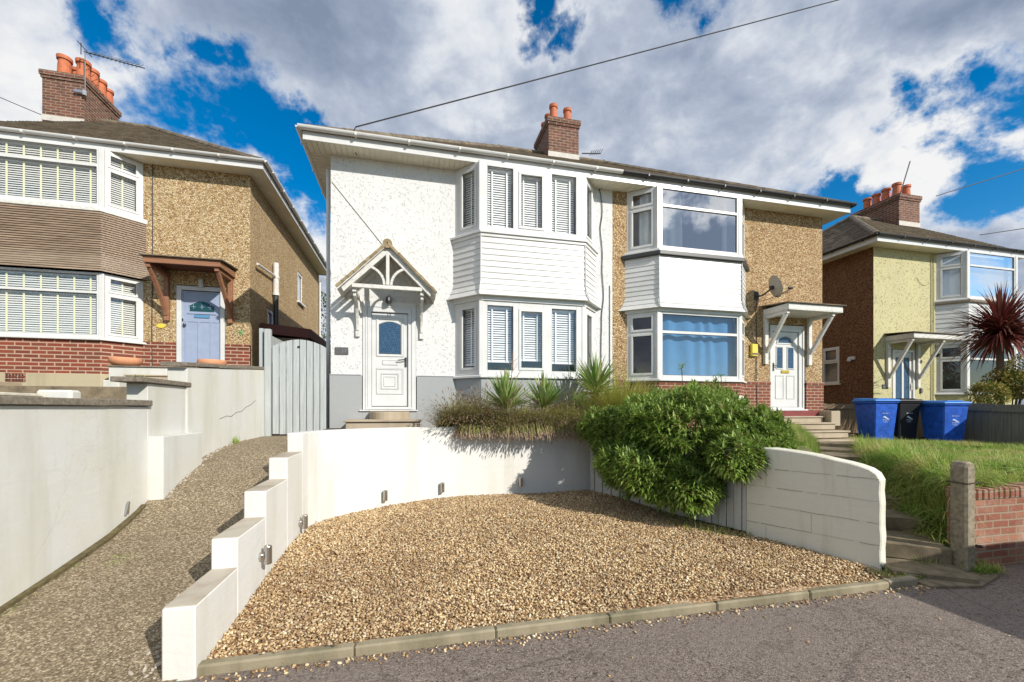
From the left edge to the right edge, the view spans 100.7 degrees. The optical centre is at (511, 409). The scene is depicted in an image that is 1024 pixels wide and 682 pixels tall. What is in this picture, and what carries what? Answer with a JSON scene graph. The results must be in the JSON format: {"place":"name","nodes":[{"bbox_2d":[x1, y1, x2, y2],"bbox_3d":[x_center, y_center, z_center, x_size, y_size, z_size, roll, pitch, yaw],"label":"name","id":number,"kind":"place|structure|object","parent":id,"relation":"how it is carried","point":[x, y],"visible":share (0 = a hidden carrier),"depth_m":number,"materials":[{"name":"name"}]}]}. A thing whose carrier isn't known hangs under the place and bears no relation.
{"place":"outdoors","nodes":[
{"label":"outdoors","id":0,"kind":"place"},
{"bbox_2d":[0,390,80,397],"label":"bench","id":1,"kind":"object","parent":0,"point":[61,393],"visible":0.52,"depth_m":5.64,"materials":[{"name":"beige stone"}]},
{"bbox_2d":[0,386,125,398],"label":"front garden","id":2,"kind":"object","parent":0,"point":[89,392],"depth_m":7.06,"materials":[{"name":"concrete"}]},
{"bbox_2d":[0,381,21,385],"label":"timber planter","id":3,"kind":"object","parent":2,"relation":"on","point":[9,384],"visible":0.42,"depth_m":7.32,"materials":[{"name":"beige wood"}]},
{"bbox_2d":[103,365,197,386],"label":"entrance steps","id":4,"kind":"structure","parent":2,"relation":"on","point":[158,372],"depth_m":9.03,"materials":[{"name":"white paint"}]},
{"bbox_2d":[108,357,142,365],"bbox_3d":[-8.436,-1.022,9.258,0.570,0.185,0.570,0,0,-13],"label":"planter bowl","id":5,"kind":"object","parent":4,"relation":"on","point":[126,361],"visible":0.91,"depth_m":9.07,"materials":[{"name":"ceramic"}]},
{"bbox_2d":[196,359,226,364],"bbox_3d":[-6.821,-1.022,9.639,0.570,0.185,0.570,0,0,-13],"label":"planter bowl","id":6,"kind":"object","parent":4,"relation":"on","point":[217,361],"visible":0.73,"depth_m":9.43,"materials":[{"name":"ceramic"}]},
{"bbox_2d":[0,53,330,386],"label":"slatted bay house","id":7,"kind":"structure","parent":2,"relation":"on","point":[149,245],"depth_m":10.27,"materials":[{"name":"beige stone"}]},
{"bbox_2d":[0,97,40,114],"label":"overhead wire","id":8,"kind":"object","parent":7,"relation":"attached to","point":[19,105],"visible":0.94,"depth_m":14.38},
{"bbox_2d":[0,267,98,337],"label":"window","id":9,"kind":"structure","parent":7,"relation":"in","point":[11,290],"depth_m":9.45,"materials":[{"name":"white plastic"}]},
{"bbox_2d":[0,136,98,205],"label":"window","id":10,"kind":"structure","parent":7,"relation":"in","point":[57,160],"depth_m":9.45,"materials":[{"name":"white plastic"}]},
{"bbox_2d":[74,41,144,96],"bbox_3d":[-12.395,-10.350,13.100,1.903,1.500,0.600,0,0,-13],"label":"tv aerial","id":11,"kind":"object","parent":7,"relation":"attached to","point":[83,92],"visible":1,"depth_m":12.96,"materials":[{"name":"metal"}]},
{"bbox_2d":[105,274,142,341],"bbox_3d":[-9.152,-2.350,9.950,0.164,1.480,0.748,0,0,33],"label":"window","id":12,"kind":"structure","parent":7,"relation":"in","point":[137,297],"depth_m":9.97,"materials":[{"name":"white plastic"}]},
{"bbox_2d":[105,149,142,218],"bbox_3d":[-9.152,-5.250,9.950,0.164,1.340,0.748,0,0,33],"label":"window","id":13,"kind":"structure","parent":7,"relation":"in","point":[136,178],"depth_m":9.97,"materials":[{"name":"white plastic"}]},
{"bbox_2d":[176,285,224,366],"bbox_3d":[-7.717,-1.980,10.541,1.050,2.120,0.133,0,0,-13],"label":"door","id":14,"kind":"structure","parent":7,"relation":"in","point":[200,316],"depth_m":10.53,"materials":[{"name":"blue paint"}]},
{"bbox_2d":[267,308,272,323],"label":"window","id":15,"kind":"structure","parent":7,"relation":"in","point":[269,311],"depth_m":12.49,"materials":[{"name":"white plastic"}]},
{"bbox_2d":[298,272,301,301],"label":"window","id":16,"kind":"structure","parent":7,"relation":"in","point":[300,277],"depth_m":15.81,"materials":[{"name":"white plastic"}]},
{"bbox_2d":[0,422,306,681],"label":"path","id":17,"kind":"structure","parent":0,"point":[95,616],"depth_m":3.27,"materials":[{"name":"beige gravel"}]},
{"bbox_2d":[1,553,135,617],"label":"moss","id":18,"kind":"object","parent":17,"relation":"on","point":[72,567],"visible":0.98,"depth_m":3.56,"materials":[{"name":"green plant"}]},
{"bbox_2d":[0,504,145,613],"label":"path edging","id":19,"kind":"object","parent":17,"relation":"on","point":[88,551],"visible":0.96,"depth_m":3.56,"materials":[{"name":"grey concrete"}]},
{"bbox_2d":[127,439,247,679],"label":"loose stones","id":20,"kind":"object","parent":17,"relation":"on","point":[144,669],"visible":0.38,"depth_m":2.69,"materials":[{"name":"brown gravel"}]},
{"bbox_2d":[230,435,240,443],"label":"wall weed","id":21,"kind":"object","parent":17,"relation":"on","point":[237,441],"depth_m":6.55,"materials":[{"name":"green plant"}]},
{"bbox_2d":[272,336,306,423],"bbox_3d":[-4.985,-0.526,9.482,0.060,1.852,3.250,0,0,-13],"label":"side fence","id":22,"kind":"object","parent":17,"relation":"on","point":[275,341],"visible":0.09,"depth_m":10.24,"materials":[{"name":"grey wood"}]},
{"bbox_2d":[259,328,325,435],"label":"garden gate","id":23,"kind":"structure","parent":17,"relation":"on","point":[279,362],"depth_m":7.88,"materials":[{"name":"grey wood"}]},
{"bbox_2d":[260,323,330,373],"bbox_3d":[-6.756,-1.010,14.125,1.250,2.620,5.400,0,0,-13],"label":"lean to","id":24,"kind":"object","parent":17,"relation":"on","point":[283,333],"visible":0.18,"depth_m":11.59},
{"bbox_2d":[324,425,620,496],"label":"garden terrace","id":25,"kind":"structure","parent":0,"point":[345,428],"depth_m":7.89,"materials":[{"name":"soil"}]},
{"bbox_2d":[475,367,539,408],"bbox_3d":[-0.096,-0.376,7.504,1.254,0.737,1.277,0,0,27],"label":"yucca","id":26,"kind":"object","parent":25,"relation":"on","point":[507,387],"visible":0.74,"depth_m":7.35,"materials":[{"name":"green plant"}]},
{"bbox_2d":[414,379,603,433],"bbox_3d":[0.108,-0.021,7.191,3.551,1.007,1.673,0,0,-6],"label":"lavender","id":27,"kind":"object","parent":25,"relation":"on","point":[450,415],"visible":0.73,"depth_m":6.97,"materials":[{"name":"green plant"}]},
{"bbox_2d":[497,355,527,404],"bbox_3d":[0.023,-0.320,7.490,0.622,1.360,0.282,0,0,-13],"label":"bare sapling","id":28,"kind":"object","parent":25,"relation":"on","point":[511,375],"visible":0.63,"depth_m":7.50,"materials":[{"name":"brown plant"}]},
{"bbox_2d":[517,370,570,408],"bbox_3d":[0.543,-0.358,7.746,1.186,0.704,1.148,0,0,29],"label":"yucca","id":29,"kind":"object","parent":25,"relation":"on","point":[546,393],"visible":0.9,"depth_m":7.60,"materials":[{"name":"green plant"}]},
{"bbox_2d":[519,402,598,419],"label":"heather","id":30,"kind":"object","parent":25,"relation":"on","point":[557,411],"visible":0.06,"depth_m":7.41,"materials":[{"name":"brown plant"}]},
{"bbox_2d":[565,393,592,408],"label":"yucca","id":31,"kind":"object","parent":25,"relation":"on","point":[581,397],"visible":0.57,"depth_m":7.66,"materials":[{"name":"green plant"}]},
{"bbox_2d":[548,378,616,413],"bbox_3d":[1.337,-0.135,7.975,2.094,1.077,1.928,0,0,-13],"label":"wiry shrub","id":32,"kind":"object","parent":25,"relation":"on","point":[590,398],"visible":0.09,"depth_m":7.66,"materials":[{"name":"green plant"}]},
{"bbox_2d":[560,350,632,402],"bbox_3d":[1.588,-0.391,8.173,1.587,1.521,1.538,0,0,-43],"label":"yucca","id":33,"kind":"object","parent":25,"relation":"on","point":[596,368],"visible":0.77,"depth_m":8.02,"materials":[{"name":"green plant"}]},
{"bbox_2d":[563,357,669,418],"bbox_3d":[2.067,-0.333,8.031,2.673,1.459,2.710,0,0,-13],"label":"lime shrub","id":34,"kind":"object","parent":25,"relation":"on","point":[619,395],"visible":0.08,"depth_m":7.65,"materials":[{"name":"green plant"}]},
{"bbox_2d":[0,0,1023,404],"label":"sky","id":35,"kind":"structure","parent":0,"point":[833,100],"materials":[{"name":"blue"}]},
{"bbox_2d":[206,489,898,659],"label":"gravel","id":36,"kind":"structure","parent":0,"point":[371,519],"depth_m":4.06,"materials":[{"name":"beige gravel"}]},
{"bbox_2d":[245,495,849,637],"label":"blown leaves","id":37,"kind":"object","parent":36,"relation":"on","point":[509,585],"visible":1,"depth_m":4.09,"materials":[{"name":"brown plant"}]},
{"bbox_2d":[590,437,745,530],"bbox_3d":[2.117,0.968,6.252,0.084,1.005,2.699,0,0,-32],"label":"board fence","id":38,"kind":"object","parent":36,"relation":"on","point":[734,509],"visible":0.17,"depth_m":5.34,"materials":[{"name":"grey wood"}]},
{"bbox_2d":[652,505,752,536],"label":"gravel weeds","id":39,"kind":"object","parent":36,"relation":"on","point":[673,523],"visible":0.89,"depth_m":5.36,"materials":[{"name":"green plant"}]},
{"bbox_2d":[746,447,885,570],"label":"block wall","id":40,"kind":"structure","parent":36,"relation":"on","point":[832,506],"depth_m":4.50,"materials":[{"name":"white paint"}]},
{"bbox_2d":[176,563,1023,681],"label":"pavement","id":41,"kind":"structure","parent":0,"point":[883,637],"depth_m":2.81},
{"bbox_2d":[197,575,917,676],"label":"kerb","id":42,"kind":"structure","parent":41,"relation":"on","point":[301,655],"depth_m":2.99,"materials":[{"name":"concrete"}]},
{"bbox_2d":[203,588,926,681],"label":"leaf litter","id":43,"kind":"object","parent":41,"relation":"on","point":[552,632],"visible":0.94,"depth_m":2.97,"materials":[{"name":"brown plant"}]},
{"bbox_2d":[905,567,999,588],"bbox_3d":[4.221,1.585,4.090,1.096,0.070,0.580,0,0,-13],"label":"path threshold","id":44,"kind":"object","parent":41,"relation":"on","point":[985,579],"visible":0.2,"depth_m":3.85,"materials":[{"name":"concrete"}]},
{"bbox_2d":[866,560,926,578],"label":"weeds","id":45,"kind":"object","parent":44,"relation":"on","point":[887,571],"visible":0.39,"depth_m":4.01,"materials":[{"name":"green plant"}]},
{"bbox_2d":[898,556,1010,575],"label":"weeds","id":46,"kind":"object","parent":44,"relation":"on","point":[980,566],"visible":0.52,"depth_m":4.13,"materials":[{"name":"green plant"}]},
{"bbox_2d":[946,460,982,571],"bbox_3d":[4.460,1.065,4.178,0.184,1.110,0.191,0,0,-13],"label":"concrete post","id":47,"kind":"object","parent":44,"relation":"on","point":[962,481],"visible":0.89,"depth_m":4.13,"materials":[{"name":"concrete"}]},
{"bbox_2d":[946,482,1023,567],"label":"brick wall","id":48,"kind":"structure","parent":41,"relation":"on","point":[1004,535],"depth_m":4.33,"materials":[{"name":"brick"}]},
{"bbox_2d":[199,571,1019,681],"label":"stray gravel","id":49,"kind":"structure","parent":0,"point":[465,644],"depth_m":2.99,"materials":[{"name":"beige gravel"}]},
{"bbox_2d":[674,493,741,530],"bbox_3d":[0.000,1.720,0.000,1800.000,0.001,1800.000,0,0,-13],"label":"ground","id":50,"kind":"structure","parent":0,"point":[726,519],"depth_m":6.56,"materials":[{"name":"brown soil"}]},
{"bbox_2d":[0,361,263,605],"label":"retaining wall","id":51,"kind":"structure","parent":50,"relation":"on","point":[77,475],"depth_m":3.91,"materials":[{"name":"white paint"}]},
{"bbox_2d":[124,501,129,514],"bbox_3d":[-3.867,0.995,4.264,0.036,0.134,0.062,0,0,-13],"label":"wall light","id":52,"kind":"object","parent":51,"relation":"attached to","point":[127,509],"visible":1,"depth_m":4.25,"materials":[{"name":"silver metal"}]},
{"bbox_2d":[162,426,589,680],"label":"garden wall","id":53,"kind":"structure","parent":50,"relation":"on","point":[318,475],"depth_m":5.71,"materials":[{"name":"white paint"}]},
{"bbox_2d":[258,545,271,564],"bbox_3d":[-2.087,1.234,3.596,0.093,0.152,0.076,0,0,-13],"label":"wall light","id":54,"kind":"object","parent":53,"relation":"attached to","point":[267,554],"visible":1,"depth_m":3.58,"materials":[{"name":"silver metal"}]},
{"bbox_2d":[298,514,307,528],"bbox_3d":[-2.381,1.284,4.842,0.093,0.152,0.076,0,0,-13],"label":"wall light","id":55,"kind":"object","parent":53,"relation":"attached to","point":[304,522],"visible":1,"depth_m":4.82,"materials":[{"name":"silver metal"}]},
{"bbox_2d":[382,490,387,500],"bbox_3d":[-1.865,1.264,6.231,0.076,0.152,0.093,0,0,-37],"label":"wall light","id":56,"kind":"object","parent":53,"relation":"attached to","point":[385,495],"visible":1,"depth_m":6.20,"materials":[{"name":"silver metal"}]},
{"bbox_2d":[439,482,444,492],"bbox_3d":[-1.099,1.229,6.686,0.076,0.152,0.093,0,0,-25],"label":"wall light","id":57,"kind":"object","parent":53,"relation":"attached to","point":[442,487],"visible":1,"depth_m":6.65,"materials":[{"name":"silver metal"}]},
{"bbox_2d":[518,477,522,486],"bbox_3d":[0.145,1.219,7.123,0.076,0.152,0.093,0,0,-13],"label":"wall light","id":58,"kind":"object","parent":53,"relation":"attached to","point":[520,482],"visible":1,"depth_m":7.09,"materials":[{"name":"silver metal"}]},
{"bbox_2d":[448,406,598,443],"bbox_3d":[0.343,0.227,7.063,2.806,0.698,0.846,0,0,-13],"label":"trailing lavender","id":59,"kind":"object","parent":53,"relation":"on","point":[471,432],"visible":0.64,"depth_m":6.85,"materials":[{"name":"plant"}]},
{"bbox_2d":[295,103,623,428],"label":"white house","id":60,"kind":"structure","parent":50,"relation":"on","point":[456,265],"depth_m":8.45,"materials":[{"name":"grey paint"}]},
{"bbox_2d":[359,300,416,410],"bbox_3d":[-2.425,-1.037,8.356,1.095,2.145,0.140,0,0,-13],"label":"door","id":61,"kind":"structure","parent":60,"relation":"in","point":[389,330],"depth_m":8.36,"materials":[{"name":"white plastic"}]},
{"bbox_2d":[455,301,477,375],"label":"window","id":62,"kind":"structure","parent":60,"relation":"in","point":[468,307],"depth_m":8.55,"materials":[{"name":"white plastic"}]},
{"bbox_2d":[455,162,477,236],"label":"window","id":63,"kind":"structure","parent":60,"relation":"in","point":[461,173],"depth_m":8.54,"materials":[{"name":"white plastic"}]},
{"bbox_2d":[484,300,581,376],"bbox_3d":[0.428,-1.400,8.577,2.138,1.460,0.164,0,0,-13],"label":"window","id":64,"kind":"structure","parent":60,"relation":"in","point":[518,308],"depth_m":8.56,"materials":[{"name":"white plastic"}]},
{"bbox_2d":[484,160,581,238],"bbox_3d":[0.428,-4.175,8.577,2.138,1.370,0.164,0,0,-13],"label":"window","id":65,"kind":"structure","parent":60,"relation":"in","point":[519,172],"depth_m":8.56,"materials":[{"name":"white plastic"}]},
{"bbox_2d":[586,308,593,373],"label":"window","id":66,"kind":"structure","parent":60,"relation":"in","point":[589,313],"depth_m":9.18,"materials":[{"name":"white plastic"}]},
{"bbox_2d":[586,178,593,246],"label":"window","id":67,"kind":"structure","parent":60,"relation":"in","point":[590,239],"depth_m":9.18,"materials":[{"name":"white plastic"}]},
{"bbox_2d":[355,0,837,127],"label":"overhead wire","id":68,"kind":"object","parent":60,"relation":"attached to","point":[582,67],"visible":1,"depth_m":8.91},
{"bbox_2d":[562,157,856,431],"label":"pebbledash house","id":69,"kind":"structure","parent":50,"relation":"on","point":[697,261],"depth_m":9.66,"materials":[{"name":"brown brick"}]},
{"bbox_2d":[582,149,602,155],"bbox_3d":[2.442,-7.795,12.817,0.711,0.300,0.116,0,0,-22],"label":"fallen aerial","id":70,"kind":"object","parent":69,"relation":"on","point":[593,152],"visible":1,"depth_m":12.83,"materials":[{"name":"grey metal"}]},
{"bbox_2d":[627,312,655,378],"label":"window","id":71,"kind":"structure","parent":69,"relation":"in","point":[631,333],"depth_m":9.37,"materials":[{"name":"white plastic"}]},
{"bbox_2d":[627,186,655,252],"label":"window","id":72,"kind":"structure","parent":69,"relation":"in","point":[646,208],"depth_m":9.45,"materials":[{"name":"white plastic"}]},
{"bbox_2d":[661,311,738,379],"bbox_3d":[4.179,-1.450,9.535,2.078,1.600,0.196,0,0,-13],"label":"window","id":73,"kind":"structure","parent":69,"relation":"in","point":[705,341],"depth_m":9.61,"materials":[{"name":"white plastic"}]},
{"bbox_2d":[661,186,738,254],"bbox_3d":[4.176,-4.225,9.544,2.078,1.510,0.215,0,0,-13],"label":"window","id":74,"kind":"structure","parent":69,"relation":"in","point":[691,220],"depth_m":9.46,"materials":[{"name":"glass"}]},
{"bbox_2d":[742,319,743,379],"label":"window","id":75,"kind":"structure","parent":69,"relation":"in","point":[742,319],"depth_m":10.13,"materials":[{"name":"white plastic"}]},
{"bbox_2d":[742,203,743,256],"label":"window","id":76,"kind":"structure","parent":69,"relation":"in","point":[742,203],"depth_m":10.13,"materials":[{"name":"white plastic"}]},
{"bbox_2d":[750,344,757,356],"bbox_3d":[5.865,-1.430,10.267,0.180,0.300,0.075,0,0,-13],"label":"bell box","id":77,"kind":"object","parent":69,"relation":"attached to","point":[753,350],"visible":1,"depth_m":10.23,"materials":[{"name":"yellow plastic"}]},
{"bbox_2d":[754,275,792,396],"bbox_3d":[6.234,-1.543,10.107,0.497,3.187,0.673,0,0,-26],"label":"satellite dish","id":78,"kind":"object","parent":69,"relation":"attached to","point":[775,286],"visible":0.99,"depth_m":9.95,"materials":[{"name":"metal"}]},
{"bbox_2d":[770,325,807,410],"bbox_3d":[6.851,-1.025,10.585,1.135,2.120,0.190,0,0,-13],"label":"door","id":79,"kind":"structure","parent":69,"relation":"in","point":[787,351],"depth_m":10.60,"materials":[{"name":"white plastic"}]},
{"bbox_2d":[673,429,1023,568],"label":"bank","id":80,"kind":"structure","parent":0,"point":[803,448],"depth_m":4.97,"materials":[{"name":"green plant"}]},
{"bbox_2d":[575,361,802,519],"bbox_3d":[2.592,0.341,6.073,3.109,2.170,2.633,0,0,-13],"label":"bush","id":81,"kind":"object","parent":80,"relation":"on","point":[640,440],"visible":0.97,"depth_m":5.47,"materials":[{"name":"green plant"}]},
{"bbox_2d":[766,421,824,453],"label":"rough grass","id":82,"kind":"structure","parent":80,"relation":"on","point":[807,438],"depth_m":7.37,"materials":[{"name":"green plant"}]},
{"bbox_2d":[782,411,866,441],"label":"stone steps","id":83,"kind":"structure","parent":80,"relation":"on","point":[815,425],"depth_m":9.86,"materials":[{"name":"beige stone"}]},
{"bbox_2d":[852,398,900,439],"bbox_3d":[8.816,0.263,10.302,0.611,1.074,0.761,0,0,1],"label":"wheelie bin","id":84,"kind":"object","parent":80,"relation":"on","point":[875,417],"visible":0.88,"depth_m":10.03,"materials":[{"name":"blue plastic"}]},
{"bbox_2d":[892,398,923,440],"bbox_3d":[9.441,0.263,10.398,0.611,1.074,0.761,0,0,-3],"label":"wheelie bin","id":85,"kind":"object","parent":80,"relation":"on","point":[907,417],"visible":0.58,"depth_m":10.10,"materials":[{"name":"black plastic"}]},
{"bbox_2d":[834,436,1023,537],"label":"lawn grass","id":86,"kind":"structure","parent":80,"relation":"on","point":[1018,475],"depth_m":6.44,"materials":[{"name":"green plant"}]},
{"bbox_2d":[919,400,971,441],"bbox_3d":[10.085,0.323,9.934,0.611,1.074,0.761,0,0,3],"label":"wheelie bin","id":87,"kind":"object","parent":80,"relation":"on","point":[942,420],"visible":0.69,"depth_m":9.66,"materials":[{"name":"blue plastic"}]},
{"bbox_2d":[915,403,1023,443],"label":"boundary fence","id":88,"kind":"object","parent":80,"relation":"on","point":[999,423],"visible":0.29,"depth_m":9.43,"materials":[{"name":"grey wood"}]},
{"bbox_2d":[937,282,1023,403],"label":"cordyline palm","id":89,"kind":"object","parent":80,"relation":"on","point":[1001,326],"visible":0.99,"depth_m":10.52,"materials":[{"name":"red plant"}]},
{"bbox_2d":[962,353,1023,404],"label":"variegated shrub","id":90,"kind":"object","parent":80,"relation":"on","point":[1009,388],"visible":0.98,"depth_m":10.41,"materials":[{"name":"green plant"}]},
{"bbox_2d":[815,438,979,583],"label":"garden path","id":91,"kind":"structure","parent":0,"point":[902,547],"depth_m":4.36,"materials":[{"name":"concrete"}]},
{"bbox_2d":[936,168,1023,195],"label":"overhead wire","id":92,"kind":"object","parent":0,"point":[978,182],"visible":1,"depth_m":17.42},
{"bbox_2d":[980,228,1023,234],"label":"overhead wire","id":93,"kind":"object","parent":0,"point":[1001,231],"visible":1,"depth_m":17.58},
{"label":"back garden","id":94,"kind":"structure","parent":0,"visible":0},
{"bbox_2d":[321,291,330,344],"bbox_3d":[-10.691,-3.370,23.997,2.640,6.751,2.582,0,0,20],"label":"garden tree","id":95,"kind":"object","parent":94,"relation":"on","point":[323,315],"visible":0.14,"depth_m":23.74,"materials":[{"name":"green plant"}]},
{"bbox_2d":[824,403,857,435],"bbox_3d":[9.266,0.316,12.200,3.164,0.968,0.063,0,0,-8],"label":"passage fence","id":96,"kind":"object","parent":94,"relation":"on","point":[848,420],"visible":0.1,"depth_m":12.26,"materials":[{"name":"brown wood"}]},
{"bbox_2d":[822,182,1023,404],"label":"yellow house","id":97,"kind":"structure","parent":94,"relation":"on","point":[896,279],"depth_m":13.26,"materials":[{"name":"paint"}]},
{"bbox_2d":[823,347,838,383],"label":"window","id":98,"kind":"structure","parent":97,"relation":"in","point":[836,360],"depth_m":14.11,"materials":[{"name":"white plastic"}]},
{"bbox_2d":[892,349,914,397],"bbox_3d":[12.079,-0.790,13.105,0.900,2.080,0.130,0,0,-13],"label":"door","id":99,"kind":"structure","parent":97,"relation":"in","point":[903,379],"depth_m":13.14,"materials":[{"name":"white plastic"}]},
{"bbox_2d":[899,161,910,195],"bbox_3d":[14.871,-8.725,16.052,0.343,1.259,0.038,0,0,28],"label":"aerial mast","id":100,"kind":"object","parent":97,"relation":"attached to","point":[904,178],"visible":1,"depth_m":16.04,"materials":[{"name":"metal"}]},
{"bbox_2d":[936,344,964,392],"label":"window","id":101,"kind":"structure","parent":97,"relation":"in","point":[941,359],"depth_m":13.24,"materials":[{"name":"white plastic"}]},
{"bbox_2d":[936,251,964,300],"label":"window","id":102,"kind":"structure","parent":97,"relation":"in","point":[950,267],"depth_m":13.31,"materials":[{"name":"white plastic"}]},
{"bbox_2d":[969,344,1014,391],"bbox_3d":[15.029,-1.260,13.299,2.128,1.520,0.070,0,0,-13],"label":"window","id":103,"kind":"structure","parent":97,"relation":"in","point":[990,359],"depth_m":13.14,"materials":[{"name":"white plastic"}]},
{"bbox_2d":[969,251,1014,300],"bbox_3d":[15.017,-4.200,13.350,2.128,1.600,0.175,0,0,-13],"label":"window","id":104,"kind":"structure","parent":97,"relation":"in","point":[985,269],"depth_m":13.28,"materials":[{"name":"clear glass"}]},
{"bbox_2d":[1004,348,1008,369],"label":"window","id":105,"kind":"structure","parent":97,"relation":"in","point":[1005,356],"depth_m":14.05,"materials":[{"name":"white plastic"}]}
]}

